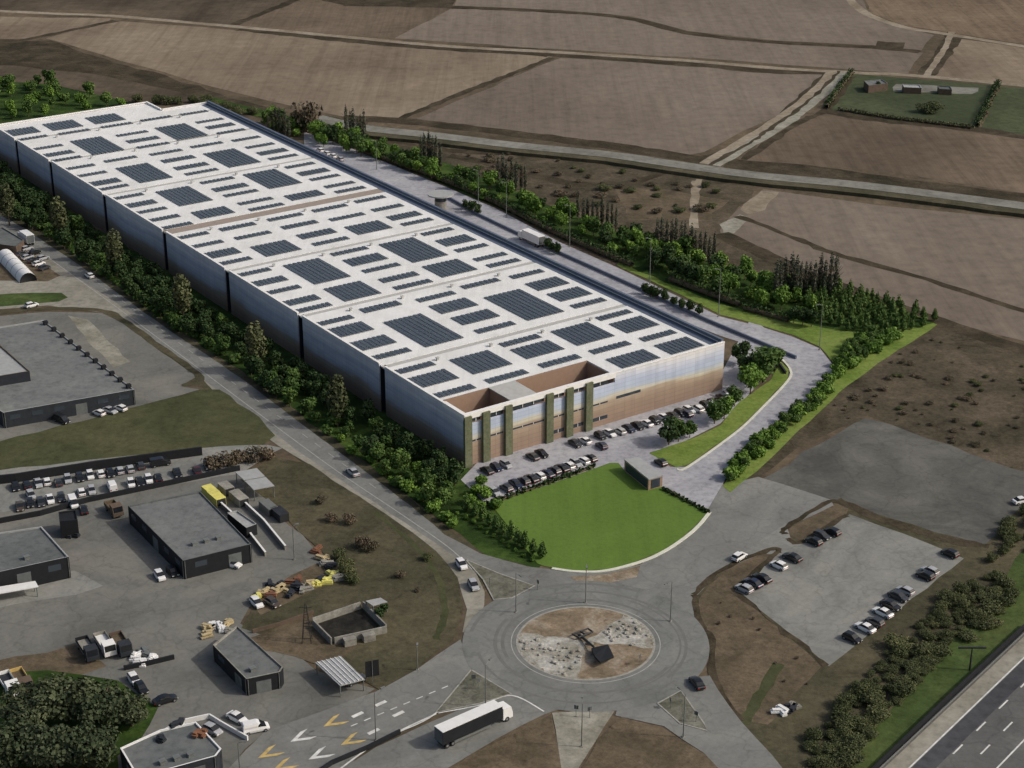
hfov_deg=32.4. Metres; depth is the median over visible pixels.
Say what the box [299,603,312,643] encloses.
lattice mast
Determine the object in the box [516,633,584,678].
island bed
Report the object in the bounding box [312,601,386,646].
roofless building
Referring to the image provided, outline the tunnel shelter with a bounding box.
[0,249,36,282]
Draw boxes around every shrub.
[23,80,29,88]
[32,91,41,98]
[42,222,52,228]
[78,252,86,261]
[81,101,92,108]
[90,263,97,270]
[96,269,104,275]
[105,273,113,279]
[112,279,119,284]
[115,97,125,104]
[133,290,142,299]
[170,314,182,324]
[170,322,181,331]
[191,332,200,337]
[201,335,215,347]
[211,346,225,354]
[227,352,240,363]
[252,371,260,380]
[258,369,278,386]
[269,365,280,375]
[291,128,300,135]
[296,405,307,413]
[307,411,320,421]
[321,424,333,434]
[325,409,343,426]
[336,433,346,441]
[346,445,357,453]
[366,455,376,462]
[377,467,389,474]
[387,475,393,485]
[391,475,405,486]
[398,478,414,491]
[413,486,424,500]
[424,498,441,512]
[438,510,450,520]
[446,519,457,527]
[447,172,458,181]
[448,512,456,518]
[462,493,476,502]
[470,484,482,494]
[473,501,485,511]
[474,474,487,484]
[478,484,492,498]
[479,188,488,199]
[488,498,502,508]
[536,215,547,222]
[605,242,620,252]
[722,463,739,478]
[727,458,739,465]
[733,451,750,463]
[738,464,745,473]
[749,432,764,440]
[750,450,760,458]
[751,284,761,295]
[753,446,767,456]
[758,428,770,438]
[763,437,775,448]
[768,429,781,438]
[774,421,781,426]
[779,422,786,428]
[787,409,802,418]
[791,403,806,415]
[805,393,813,400]
[810,386,819,393]
[810,403,819,410]
[814,392,822,399]
[817,380,834,393]
[825,372,836,382]
[830,364,846,375]
[831,369,841,378]
[832,357,843,363]
[836,362,848,369]
[838,352,849,357]
[841,343,853,350]
[845,357,859,367]
[854,332,865,337]
[860,335,868,344]
[865,340,877,352]
[874,339,884,343]
[874,343,883,352]
[876,333,885,343]
[883,338,891,344]
[885,335,895,342]
[886,330,897,341]
[892,329,903,338]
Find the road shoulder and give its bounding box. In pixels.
[27,249,484,631]
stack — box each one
[66,533,80,538]
[129,650,142,660]
[133,657,146,667]
[138,645,150,657]
[147,653,157,659]
[156,733,166,742]
[169,717,184,728]
[191,728,207,737]
[200,622,216,630]
[200,629,213,639]
[202,721,222,736]
[208,620,221,629]
[219,622,225,632]
[223,618,233,626]
[224,626,232,633]
[251,591,261,598]
[257,586,269,595]
[264,590,276,597]
[265,578,284,587]
[269,586,284,592]
[274,582,288,593]
[284,574,301,583]
[285,588,295,597]
[290,580,301,590]
[299,583,313,593]
[304,579,314,585]
[309,544,322,553]
[311,579,321,586]
[314,554,330,560]
[315,574,325,580]
[318,559,333,565]
[321,575,332,584]
[324,562,337,569]
[325,570,339,575]
[331,573,345,581]
[770,704,788,716]
[783,702,797,713]
[789,700,801,709]
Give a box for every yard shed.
[235,468,264,490]
[245,477,274,500]
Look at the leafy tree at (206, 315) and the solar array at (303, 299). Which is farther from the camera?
the leafy tree at (206, 315)
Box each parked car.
[11,481,20,491]
[15,251,27,256]
[15,500,24,511]
[21,245,33,251]
[21,254,33,259]
[22,480,31,489]
[24,301,38,308]
[25,488,36,498]
[26,497,34,507]
[27,257,37,263]
[28,249,41,254]
[32,260,45,266]
[33,477,43,487]
[36,255,49,260]
[36,496,45,507]
[38,264,50,270]
[42,477,51,486]
[45,493,54,504]
[53,412,70,424]
[53,478,62,486]
[57,491,65,502]
[63,473,72,483]
[67,493,78,508]
[75,471,84,481]
[77,488,85,496]
[79,505,88,514]
[85,469,94,479]
[87,484,96,494]
[92,409,105,416]
[95,469,105,478]
[102,406,117,414]
[105,467,114,477]
[106,480,117,491]
[113,404,127,411]
[115,466,124,474]
[125,465,134,473]
[126,477,135,487]
[126,671,139,686]
[133,679,148,694]
[134,476,144,485]
[136,461,145,469]
[144,473,153,483]
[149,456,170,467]
[152,693,177,706]
[153,473,162,482]
[153,568,166,581]
[165,564,179,577]
[172,467,182,477]
[192,466,202,473]
[203,460,210,469]
[225,710,247,725]
[230,562,242,568]
[241,719,269,735]
[249,595,263,608]
[264,595,280,608]
[328,153,336,157]
[336,156,343,160]
[347,673,366,686]
[479,466,494,475]
[489,462,502,471]
[489,486,501,496]
[499,459,512,468]
[499,483,513,492]
[508,478,523,488]
[517,476,530,485]
[523,474,539,483]
[525,452,540,461]
[532,471,546,480]
[534,448,548,458]
[539,469,555,477]
[547,466,561,474]
[554,464,569,472]
[562,461,575,469]
[568,438,582,447]
[569,457,582,467]
[577,437,592,445]
[578,456,590,465]
[583,454,597,462]
[593,430,606,439]
[595,441,608,449]
[602,428,616,437]
[613,427,626,435]
[621,423,636,432]
[630,421,644,430]
[639,419,653,427]
[648,415,661,424]
[654,458,667,466]
[656,413,667,420]
[665,411,679,416]
[673,407,684,416]
[682,405,695,412]
[683,409,693,417]
[691,405,704,413]
[699,400,708,408]
[715,393,726,396]
[731,551,747,561]
[734,583,753,594]
[743,577,763,589]
[751,573,772,584]
[769,560,788,570]
[782,552,802,563]
[804,536,823,546]
[812,529,830,541]
[823,527,841,537]
[842,630,862,644]
[854,622,876,634]
[864,616,884,628]
[871,606,893,618]
[879,598,901,611]
[887,590,909,602]
[895,585,915,596]
[915,570,934,581]
[920,566,939,575]
[940,548,959,558]
[1011,496,1023,505]
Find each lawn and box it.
[494,463,705,570]
[617,262,936,491]
[649,362,788,466]
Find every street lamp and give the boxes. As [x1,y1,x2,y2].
[237,740,245,767]
[292,523,298,559]
[374,686,384,740]
[416,642,418,670]
[485,657,491,702]
[505,182,506,217]
[514,573,522,612]
[580,695,582,747]
[584,564,587,602]
[645,238,650,284]
[664,582,671,621]
[677,686,685,737]
[715,268,720,316]
[816,304,822,349]
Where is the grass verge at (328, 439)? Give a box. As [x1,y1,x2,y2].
[0,212,529,584]
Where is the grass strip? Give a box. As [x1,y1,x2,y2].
[741,662,783,724]
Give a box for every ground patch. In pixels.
[453,714,560,767]
[571,566,639,581]
[582,717,717,767]
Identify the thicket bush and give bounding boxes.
[131,93,142,102]
[151,94,163,103]
[160,95,173,104]
[171,96,182,104]
[187,94,198,102]
[198,98,209,102]
[199,94,212,99]
[220,101,232,108]
[231,106,244,114]
[246,106,258,113]
[332,547,345,559]
[336,557,355,574]
[343,571,359,584]
[421,552,432,561]
[596,183,612,190]
[623,187,636,192]
[633,204,641,208]
[651,193,661,196]
[672,207,686,212]
[701,181,710,186]
[704,202,716,208]
[802,727,823,741]
[802,739,818,751]
[805,755,825,767]
[812,746,823,755]
[813,757,836,767]
[820,741,845,755]
[820,753,831,760]
[822,729,838,738]
[824,721,832,728]
[828,757,844,767]
[830,704,853,721]
[830,749,864,767]
[831,735,845,745]
[832,692,856,707]
[833,717,853,735]
[837,712,868,730]
[837,739,865,758]
[841,732,869,749]
[847,680,859,690]
[847,688,857,696]
[853,700,862,706]
[855,681,879,696]
[855,694,870,703]
[858,724,878,739]
[860,711,883,727]
[861,678,873,683]
[862,689,887,705]
[865,704,892,720]
[866,669,875,676]
[869,682,883,693]
[870,700,888,710]
[872,676,881,682]
[873,665,885,671]
[876,660,887,666]
[882,672,896,681]
[882,700,892,707]
[883,632,915,649]
[883,649,891,655]
[883,680,914,696]
[885,654,900,662]
[886,664,900,674]
[889,695,904,705]
[890,643,910,657]
[893,674,917,691]
[894,658,909,667]
[903,659,923,670]
[905,666,921,679]
[909,637,918,642]
[910,647,930,661]
[911,656,923,665]
[913,621,923,628]
[913,675,924,683]
[915,101,944,113]
[915,640,943,657]
[917,626,930,634]
[917,667,929,674]
[919,618,928,623]
[920,655,938,670]
[922,632,937,640]
[924,641,952,661]
[925,614,935,621]
[926,654,939,662]
[928,621,939,628]
[931,608,948,619]
[934,600,949,610]
[934,632,942,638]
[935,588,957,604]
[938,615,955,627]
[938,629,954,636]
[940,636,953,644]
[943,598,955,608]
[950,402,958,406]
[950,593,970,608]
[952,581,971,594]
[952,630,959,635]
[954,607,963,612]
[955,616,967,623]
[955,625,965,630]
[958,628,980,641]
[961,606,986,620]
[966,578,980,589]
[966,594,977,603]
[966,618,982,628]
[973,381,981,385]
[974,420,983,425]
[975,589,995,600]
[977,585,986,592]
[978,617,996,629]
[980,597,1002,615]
[982,574,990,579]
[985,614,1003,626]
[986,551,999,561]
[986,585,1004,596]
[987,592,1000,600]
[989,571,1007,579]
[990,594,1010,605]
[995,525,1014,539]
[995,605,1006,614]
[996,576,1015,587]
[997,544,1010,553]
[999,520,1016,530]
[1000,587,1020,598]
[1001,515,1016,525]
[1002,534,1015,547]
[1005,597,1016,606]
[1009,531,1022,540]
[1019,502,1023,514]
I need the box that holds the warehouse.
[0,101,724,468]
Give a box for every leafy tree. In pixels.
[0,75,14,87]
[0,160,8,173]
[0,172,8,178]
[2,166,12,173]
[4,74,15,82]
[4,98,15,110]
[6,83,15,96]
[7,173,16,180]
[7,179,21,192]
[9,108,16,118]
[11,204,20,219]
[13,186,25,200]
[18,189,30,202]
[18,207,29,225]
[20,199,31,207]
[21,99,33,116]
[23,93,37,104]
[24,193,36,204]
[25,187,36,195]
[25,212,38,229]
[26,82,35,90]
[30,197,43,213]
[32,206,49,224]
[33,74,41,83]
[40,194,52,212]
[41,69,58,84]
[41,105,48,115]
[43,191,53,197]
[43,226,53,239]
[44,85,54,96]
[48,96,55,107]
[50,81,61,93]
[54,201,67,214]
[55,229,73,249]
[56,221,70,231]
[56,226,69,235]
[59,93,69,104]
[65,215,73,230]
[69,214,83,230]
[72,240,87,254]
[73,91,85,105]
[73,230,83,239]
[82,81,94,94]
[83,224,94,235]
[84,247,95,262]
[88,241,101,253]
[90,229,100,240]
[93,253,105,268]
[99,91,112,105]
[101,235,108,251]
[102,263,111,273]
[111,254,125,272]
[113,263,128,278]
[120,252,129,265]
[120,273,133,289]
[123,249,134,264]
[127,282,139,296]
[129,259,143,272]
[130,268,143,283]
[134,255,143,265]
[135,275,150,289]
[138,292,150,306]
[140,276,157,293]
[143,262,158,277]
[148,285,160,296]
[149,294,168,318]
[152,267,165,277]
[155,275,169,296]
[159,286,173,297]
[163,307,178,319]
[167,296,176,310]
[179,318,187,334]
[181,302,193,313]
[182,312,193,319]
[185,318,197,337]
[192,299,205,313]
[195,316,212,336]
[198,308,211,322]
[200,322,214,337]
[207,307,217,321]
[214,334,230,354]
[215,313,229,326]
[216,321,228,334]
[225,322,238,342]
[234,341,246,358]
[237,329,250,346]
[243,354,255,375]
[248,355,264,375]
[258,370,271,384]
[260,109,271,123]
[261,338,274,357]
[263,375,275,388]
[265,105,278,118]
[266,375,283,397]
[267,350,284,365]
[272,109,285,120]
[278,364,289,377]
[280,386,297,406]
[283,376,300,390]
[285,366,301,379]
[286,115,295,129]
[288,356,302,367]
[294,115,306,131]
[296,361,309,379]
[298,379,308,394]
[300,396,316,410]
[306,379,322,397]
[307,120,322,135]
[307,369,318,382]
[312,371,328,391]
[314,119,325,126]
[314,132,322,141]
[317,126,326,135]
[317,389,328,408]
[319,134,327,146]
[322,381,339,389]
[326,125,338,143]
[333,122,343,140]
[337,129,347,136]
[338,134,349,149]
[339,426,350,439]
[343,141,350,150]
[343,406,356,421]
[345,420,353,430]
[347,126,360,133]
[347,131,357,141]
[349,134,362,152]
[351,434,365,449]
[353,138,368,155]
[359,398,376,420]
[360,434,378,455]
[365,138,377,150]
[367,416,383,432]
[368,442,385,462]
[370,146,380,160]
[372,141,387,152]
[374,425,386,439]
[374,607,384,617]
[376,136,387,147]
[378,435,392,448]
[378,458,391,476]
[379,603,388,611]
[385,448,393,458]
[386,422,401,446]
[389,152,396,161]
[390,144,398,151]
[391,447,410,474]
[395,153,406,164]
[395,431,415,450]
[398,148,408,158]
[403,439,418,461]
[404,158,412,170]
[404,471,416,482]
[405,146,420,160]
[410,461,420,473]
[411,160,422,169]
[414,155,428,164]
[414,439,434,459]
[419,472,436,483]
[420,467,430,474]
[420,481,438,500]
[421,458,435,472]
[423,158,437,178]
[430,449,448,466]
[431,464,447,486]
[436,486,452,505]
[439,446,446,454]
[440,481,455,493]
[446,458,464,484]
[453,164,464,172]
[453,174,463,186]
[459,166,468,180]
[461,199,467,208]
[466,166,479,181]
[467,181,479,191]
[467,200,476,209]
[474,204,481,212]
[482,170,497,189]
[494,178,505,192]
[499,180,514,198]
[517,189,531,209]
[523,192,535,212]
[526,193,541,215]
[540,197,546,207]
[543,237,552,246]
[545,207,555,218]
[549,242,554,249]
[553,242,560,253]
[554,196,569,212]
[554,210,563,224]
[555,213,568,228]
[562,202,578,221]
[577,224,586,235]
[580,214,592,230]
[587,215,600,235]
[598,224,612,235]
[598,227,612,246]
[600,222,613,232]
[616,225,630,238]
[617,233,633,250]
[624,240,635,251]
[629,222,643,232]
[629,227,645,246]
[629,245,640,257]
[640,283,647,291]
[643,231,655,241]
[643,238,658,252]
[645,285,654,296]
[646,248,661,269]
[651,287,660,296]
[652,244,662,260]
[657,416,680,444]
[658,239,667,248]
[659,244,676,266]
[660,288,669,299]
[666,255,675,272]
[668,240,684,256]
[670,296,677,304]
[670,417,689,441]
[674,256,689,275]
[675,253,692,265]
[677,235,694,253]
[678,298,685,307]
[684,260,698,281]
[684,420,697,437]
[686,299,695,309]
[689,249,705,264]
[695,265,711,283]
[695,303,702,313]
[705,399,725,423]
[708,254,724,271]
[710,250,728,265]
[710,263,721,277]
[711,274,727,293]
[719,394,734,418]
[721,269,740,293]
[724,263,734,272]
[726,384,743,405]
[726,471,734,479]
[729,266,741,276]
[731,340,751,357]
[736,354,751,370]
[737,362,767,393]
[738,254,753,279]
[740,457,749,466]
[742,286,753,300]
[744,270,757,285]
[746,442,756,450]
[748,347,777,382]
[752,288,771,308]
[754,439,762,445]
[755,270,774,285]
[758,345,783,368]
[762,275,775,293]
[769,291,776,304]
[772,347,785,361]
[773,283,792,309]
[778,411,784,421]
[781,413,790,421]
[787,305,799,322]
[790,286,802,302]
[791,414,800,422]
[797,307,810,324]
[804,406,810,414]
[805,294,818,307]
[805,309,818,326]
[812,395,821,405]
[821,374,828,380]
[848,351,855,356]
[851,338,858,345]
[852,336,861,343]
[853,344,861,353]
[862,350,868,357]
[867,331,876,336]
[868,325,875,331]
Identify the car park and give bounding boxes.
[0,445,281,511]
[461,322,773,500]
[735,514,963,665]
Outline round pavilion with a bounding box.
[427,190,453,209]
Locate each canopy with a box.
[0,581,37,596]
[366,598,386,611]
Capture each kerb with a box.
[435,669,511,712]
[465,559,534,599]
[511,604,660,682]
[516,606,654,679]
[551,512,710,572]
[657,690,706,730]
[676,359,792,470]
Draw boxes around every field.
[0,0,287,23]
[0,16,110,38]
[0,40,268,109]
[0,65,250,117]
[47,21,547,117]
[238,0,456,36]
[396,9,921,72]
[418,58,821,154]
[455,0,933,49]
[720,189,1023,340]
[720,215,745,233]
[740,114,1023,192]
[741,191,778,213]
[831,74,991,126]
[866,0,1023,43]
[935,39,1023,83]
[982,87,1023,133]
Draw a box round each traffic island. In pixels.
[437,671,509,711]
[468,561,532,598]
[659,691,706,729]
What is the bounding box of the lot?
[764,418,1023,543]
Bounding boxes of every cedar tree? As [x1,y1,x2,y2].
[0,680,57,725]
[0,717,41,767]
[18,722,82,767]
[30,672,101,720]
[65,719,121,767]
[74,678,136,728]
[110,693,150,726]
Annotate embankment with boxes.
[325,115,1023,217]
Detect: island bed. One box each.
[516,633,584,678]
[518,608,652,678]
[521,607,623,641]
[579,643,652,678]
[587,615,654,648]
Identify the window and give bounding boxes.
[9,413,20,419]
[32,409,42,415]
[48,563,60,571]
[54,405,64,411]
[98,398,107,403]
[119,394,129,399]
[195,559,206,566]
[218,654,224,664]
[435,198,446,201]
[491,410,502,415]
[513,398,543,409]
[513,419,543,429]
[554,392,563,397]
[554,427,563,433]
[573,422,582,427]
[574,387,583,391]
[593,380,607,386]
[593,415,606,421]
[616,389,640,398]
[626,463,646,487]
[651,478,659,488]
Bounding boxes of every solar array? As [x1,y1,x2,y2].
[4,126,40,135]
[17,134,48,140]
[33,144,63,149]
[43,120,82,130]
[43,150,74,156]
[51,155,81,161]
[59,128,89,134]
[66,163,94,169]
[70,136,124,154]
[77,170,107,176]
[85,113,125,123]
[88,177,120,185]
[98,184,129,190]
[101,122,133,127]
[104,155,136,162]
[113,192,144,199]
[116,163,171,182]
[117,130,148,136]
[124,199,157,207]
[126,136,159,143]
[136,142,170,148]
[136,206,167,213]
[140,115,172,121]
[149,149,183,155]
[149,214,180,221]
[155,186,212,205]
[156,123,207,139]
[161,155,196,162]
[162,221,192,228]
[173,162,209,170]
[177,231,209,238]
[181,110,208,114]
[184,168,218,174]
[191,141,222,148]
[191,206,235,218]
[191,239,224,247]
[195,118,224,122]
[201,176,233,184]
[203,148,260,166]
[204,247,241,258]
[205,122,235,128]
[212,183,248,191]
[217,128,245,133]
[219,222,256,230]
[219,256,252,264]
[223,189,258,196]
[233,135,259,141]
[234,230,271,239]
[236,267,271,276]
[237,197,273,205]
[243,169,301,188]
[245,142,274,147]
[248,202,284,210]
[250,240,300,255]
[251,275,288,285]
[256,148,288,154]
[266,284,302,293]
[267,212,303,220]
[269,153,297,159]
[281,220,319,228]
[282,294,321,305]
[283,258,350,284]
[284,190,325,199]
[285,162,315,168]
[295,302,331,312]
[296,228,337,238]
[297,167,330,175]
[309,174,340,180]
[312,203,348,211]
[312,236,349,245]
[316,315,354,325]
[324,281,380,301]
[325,181,355,187]
[328,212,365,220]
[328,321,374,336]
[330,246,369,255]
[334,186,365,193]
[344,252,388,265]
[345,220,392,233]
[349,334,395,350]
[354,195,386,202]
[359,300,402,312]
[362,262,400,272]
[372,203,403,210]
[372,347,411,359]
[378,271,419,282]
[379,237,447,261]
[384,313,463,347]
[386,211,422,219]
[392,279,433,289]
[394,361,435,373]
[400,217,433,225]
[407,369,458,387]
[416,291,456,301]
[421,227,454,235]
[422,259,477,276]
[430,297,478,312]
[433,384,476,397]
[435,234,476,245]
[450,350,511,374]
[451,309,499,324]
[454,243,488,252]
[460,278,500,288]
[473,252,508,260]
[475,321,516,332]
[484,289,564,320]
[485,369,528,382]
[486,258,521,266]
[499,334,540,346]
[509,269,544,278]
[511,340,564,358]
[525,276,568,289]
[538,354,581,367]
[547,286,592,300]
[552,322,614,344]
[571,297,607,307]
[589,340,631,354]
[596,309,632,319]
[606,349,660,368]
[609,315,659,332]
[639,329,676,340]
[655,337,704,354]
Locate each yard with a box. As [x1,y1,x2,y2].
[0,251,59,280]
[0,312,198,440]
[0,475,373,767]
[0,570,101,606]
[0,643,105,674]
[69,316,129,366]
[244,532,317,583]
[893,84,978,93]
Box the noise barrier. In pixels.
[872,624,1023,767]
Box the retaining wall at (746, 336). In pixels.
[435,189,796,358]
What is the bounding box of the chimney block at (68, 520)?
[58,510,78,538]
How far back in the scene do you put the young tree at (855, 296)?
505.94 m
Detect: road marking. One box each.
[49,258,471,568]
[258,744,283,757]
[276,757,298,767]
[291,729,315,741]
[308,746,333,759]
[323,714,347,726]
[341,713,435,767]
[341,732,364,744]
[351,711,363,717]
[368,728,379,734]
[375,700,386,706]
[392,710,403,716]
[402,712,436,730]
[438,695,543,712]
[909,657,1023,767]
[996,739,1023,767]
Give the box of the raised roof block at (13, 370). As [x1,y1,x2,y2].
[0,345,30,385]
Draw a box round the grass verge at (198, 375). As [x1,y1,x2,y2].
[0,307,204,386]
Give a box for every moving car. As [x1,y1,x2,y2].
[84,272,94,278]
[346,467,359,476]
[455,557,467,569]
[467,577,479,590]
[688,675,705,690]
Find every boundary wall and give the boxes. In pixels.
[0,446,201,483]
[0,465,239,523]
[123,654,174,670]
[166,713,248,740]
[220,502,265,555]
[245,502,285,549]
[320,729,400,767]
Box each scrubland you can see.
[245,113,807,281]
[615,188,728,220]
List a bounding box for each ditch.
[8,20,119,42]
[231,0,298,24]
[236,28,823,74]
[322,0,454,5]
[343,4,920,52]
[345,116,707,164]
[374,139,508,154]
[399,57,555,117]
[445,154,593,187]
[470,46,556,56]
[613,172,666,189]
[691,547,781,594]
[691,595,744,720]
[703,72,824,156]
[708,71,839,164]
[712,232,1023,353]
[723,159,1023,201]
[728,591,828,665]
[734,215,1023,312]
[741,76,855,159]
[779,499,846,533]
[786,514,848,543]
[826,109,1023,138]
[832,498,988,547]
[875,41,904,49]
[917,32,951,74]
[931,38,960,75]
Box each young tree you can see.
[461,493,470,511]
[471,502,478,516]
[478,504,486,520]
[485,510,492,524]
[491,514,500,529]
[499,519,506,534]
[506,521,515,539]
[513,527,521,544]
[520,530,529,547]
[529,538,537,553]
[537,540,547,557]
[802,290,809,304]
[817,307,824,321]
[818,292,824,305]
[818,300,823,310]
[822,286,828,300]
[823,305,828,317]
[827,300,833,313]
[827,311,833,323]
[829,286,837,298]
[832,308,837,318]
[833,298,838,309]
[836,281,841,295]
[836,310,844,324]
[838,292,844,303]
[839,300,846,314]
[842,285,847,298]
[845,319,851,329]
[847,280,853,292]
[847,286,852,297]
[847,295,852,307]
[847,311,853,324]
[849,302,855,314]
[852,289,859,300]
[852,316,858,328]
[856,298,863,314]
[858,283,864,297]
[858,312,863,324]
[860,292,866,306]
[861,319,867,330]
[864,308,870,319]
[865,288,871,301]
[866,300,871,311]
[866,316,871,325]
[870,288,874,299]
[870,306,876,318]
[871,296,876,306]
[874,292,879,302]
[874,310,881,323]
[876,302,882,311]
[879,318,884,328]
[881,305,887,319]
[882,290,889,302]
[883,319,890,328]
[886,296,890,307]
[888,313,892,322]
[889,296,896,307]
[889,303,897,317]
[891,313,899,326]
[895,294,901,306]
[899,302,905,314]
[900,311,907,323]
[900,319,906,331]
[909,308,916,319]
[909,318,914,328]
[911,299,919,312]
[918,314,925,325]
[931,308,938,320]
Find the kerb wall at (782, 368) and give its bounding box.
[778,363,786,373]
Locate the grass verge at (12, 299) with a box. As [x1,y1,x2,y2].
[0,293,67,306]
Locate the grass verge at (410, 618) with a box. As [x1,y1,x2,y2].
[241,458,462,688]
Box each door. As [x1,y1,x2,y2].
[17,571,31,583]
[27,235,34,242]
[76,403,87,414]
[152,535,158,552]
[217,498,225,506]
[226,488,233,495]
[228,552,241,567]
[235,672,241,689]
[240,498,248,506]
[256,679,271,693]
[280,513,288,522]
[434,727,442,744]
[539,236,544,244]
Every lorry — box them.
[0,669,19,695]
[9,666,32,691]
[17,229,34,244]
[75,635,99,661]
[93,630,116,656]
[104,499,123,517]
[109,630,132,656]
[434,700,512,748]
[518,228,544,247]
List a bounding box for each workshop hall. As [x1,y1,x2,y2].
[0,320,135,427]
[0,526,70,585]
[128,491,251,578]
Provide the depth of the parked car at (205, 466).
407.49 m
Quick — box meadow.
[0,389,274,469]
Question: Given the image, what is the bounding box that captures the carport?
[315,656,364,696]
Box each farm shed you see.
[863,79,887,92]
[902,84,921,93]
[937,86,951,94]
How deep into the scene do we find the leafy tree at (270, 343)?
464.69 m
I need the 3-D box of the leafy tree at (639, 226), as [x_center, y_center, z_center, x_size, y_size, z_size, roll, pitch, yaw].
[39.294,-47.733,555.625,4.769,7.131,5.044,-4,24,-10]
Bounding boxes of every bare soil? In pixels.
[251,615,360,663]
[699,574,820,724]
[721,554,769,584]
[789,503,848,539]
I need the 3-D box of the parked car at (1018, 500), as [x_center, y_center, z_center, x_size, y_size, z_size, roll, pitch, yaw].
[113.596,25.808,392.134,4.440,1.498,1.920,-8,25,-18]
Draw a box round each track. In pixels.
[0,10,1023,86]
[372,511,448,639]
[470,583,637,631]
[477,652,674,703]
[493,618,668,693]
[498,591,687,677]
[501,599,662,657]
[628,600,680,687]
[689,181,695,227]
[693,179,701,227]
[700,70,836,163]
[709,71,846,165]
[847,0,1023,46]
[922,32,954,77]
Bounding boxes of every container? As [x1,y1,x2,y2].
[201,483,218,497]
[207,489,225,506]
[217,480,233,496]
[229,489,248,507]
[259,498,277,516]
[271,505,288,522]
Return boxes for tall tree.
[0,183,15,225]
[48,196,66,230]
[103,228,123,275]
[171,273,191,315]
[244,320,266,358]
[325,374,348,426]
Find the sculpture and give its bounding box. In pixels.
[572,628,613,663]
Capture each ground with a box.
[0,0,1023,767]
[0,82,132,123]
[0,670,157,767]
[11,172,540,567]
[202,95,934,332]
[256,564,338,614]
[697,503,1023,767]
[746,327,1023,479]
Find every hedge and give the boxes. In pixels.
[358,150,635,266]
[484,463,595,505]
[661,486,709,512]
[665,270,745,306]
[740,301,791,321]
[823,68,854,107]
[838,107,974,128]
[975,79,1001,126]
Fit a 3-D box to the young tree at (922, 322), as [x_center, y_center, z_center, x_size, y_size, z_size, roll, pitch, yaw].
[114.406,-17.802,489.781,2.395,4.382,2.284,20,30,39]
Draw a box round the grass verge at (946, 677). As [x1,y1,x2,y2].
[844,550,1023,767]
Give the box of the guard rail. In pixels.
[880,633,1023,767]
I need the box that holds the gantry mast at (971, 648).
[958,647,986,670]
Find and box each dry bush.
[200,452,225,469]
[217,450,237,466]
[230,449,250,462]
[245,445,263,463]
[255,445,275,458]
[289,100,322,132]
[314,495,327,503]
[325,512,337,521]
[342,513,357,523]
[354,535,368,546]
[360,536,379,551]
[394,570,405,576]
[482,156,496,162]
[531,168,541,171]
[552,189,568,195]
[570,191,580,196]
[593,191,607,197]
[645,181,656,186]
[651,208,662,212]
[692,203,710,211]
[849,393,861,399]
[944,375,953,380]
[949,428,959,432]
[963,396,972,400]
[970,440,982,446]
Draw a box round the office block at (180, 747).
[120,722,222,767]
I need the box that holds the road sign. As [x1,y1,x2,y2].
[365,659,378,683]
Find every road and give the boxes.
[0,215,569,584]
[0,272,138,319]
[229,640,470,767]
[304,132,831,507]
[318,116,1023,209]
[343,696,556,767]
[462,581,709,711]
[562,477,832,615]
[615,675,781,767]
[745,523,800,559]
[882,631,1023,767]
[885,637,1023,767]
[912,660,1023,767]
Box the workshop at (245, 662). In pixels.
[213,626,283,695]
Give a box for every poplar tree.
[267,113,269,128]
[270,111,273,129]
[271,105,280,131]
[274,107,285,133]
[281,109,286,135]
[287,116,290,137]
[341,104,348,129]
[346,111,355,127]
[348,106,359,127]
[357,116,366,134]
[362,109,368,134]
[417,136,422,154]
[422,131,426,156]
[425,130,434,157]
[427,135,438,158]
[431,135,442,157]
[437,141,442,168]
[496,155,500,179]
[499,153,504,181]
[504,160,509,182]
[508,156,513,180]
[509,160,522,190]
[518,165,523,189]
[523,165,530,189]
[575,190,582,218]
[578,197,585,218]
[585,197,593,214]
[591,200,594,216]
[593,202,598,216]
[595,193,606,224]
[604,199,610,221]
[608,203,614,224]
[613,209,622,228]
[652,218,664,239]
[659,214,669,240]
[664,219,669,242]
[668,218,674,242]
[674,216,683,241]
[675,220,683,239]
[683,221,689,235]
[685,223,695,248]
[688,228,702,248]
[696,230,705,248]
[703,230,708,261]
[705,234,713,264]
[711,232,720,253]
[767,259,782,302]
[777,259,786,287]
[782,257,794,285]
[787,251,803,292]
[790,254,804,300]
[795,261,806,290]
[803,261,808,294]
[806,261,813,287]
[807,260,823,293]
[812,252,827,290]
[818,260,830,289]
[826,251,835,293]
[833,254,842,287]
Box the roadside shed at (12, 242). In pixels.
[0,227,24,254]
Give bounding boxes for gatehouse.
[624,457,662,489]
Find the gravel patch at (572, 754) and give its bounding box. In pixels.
[552,711,613,767]

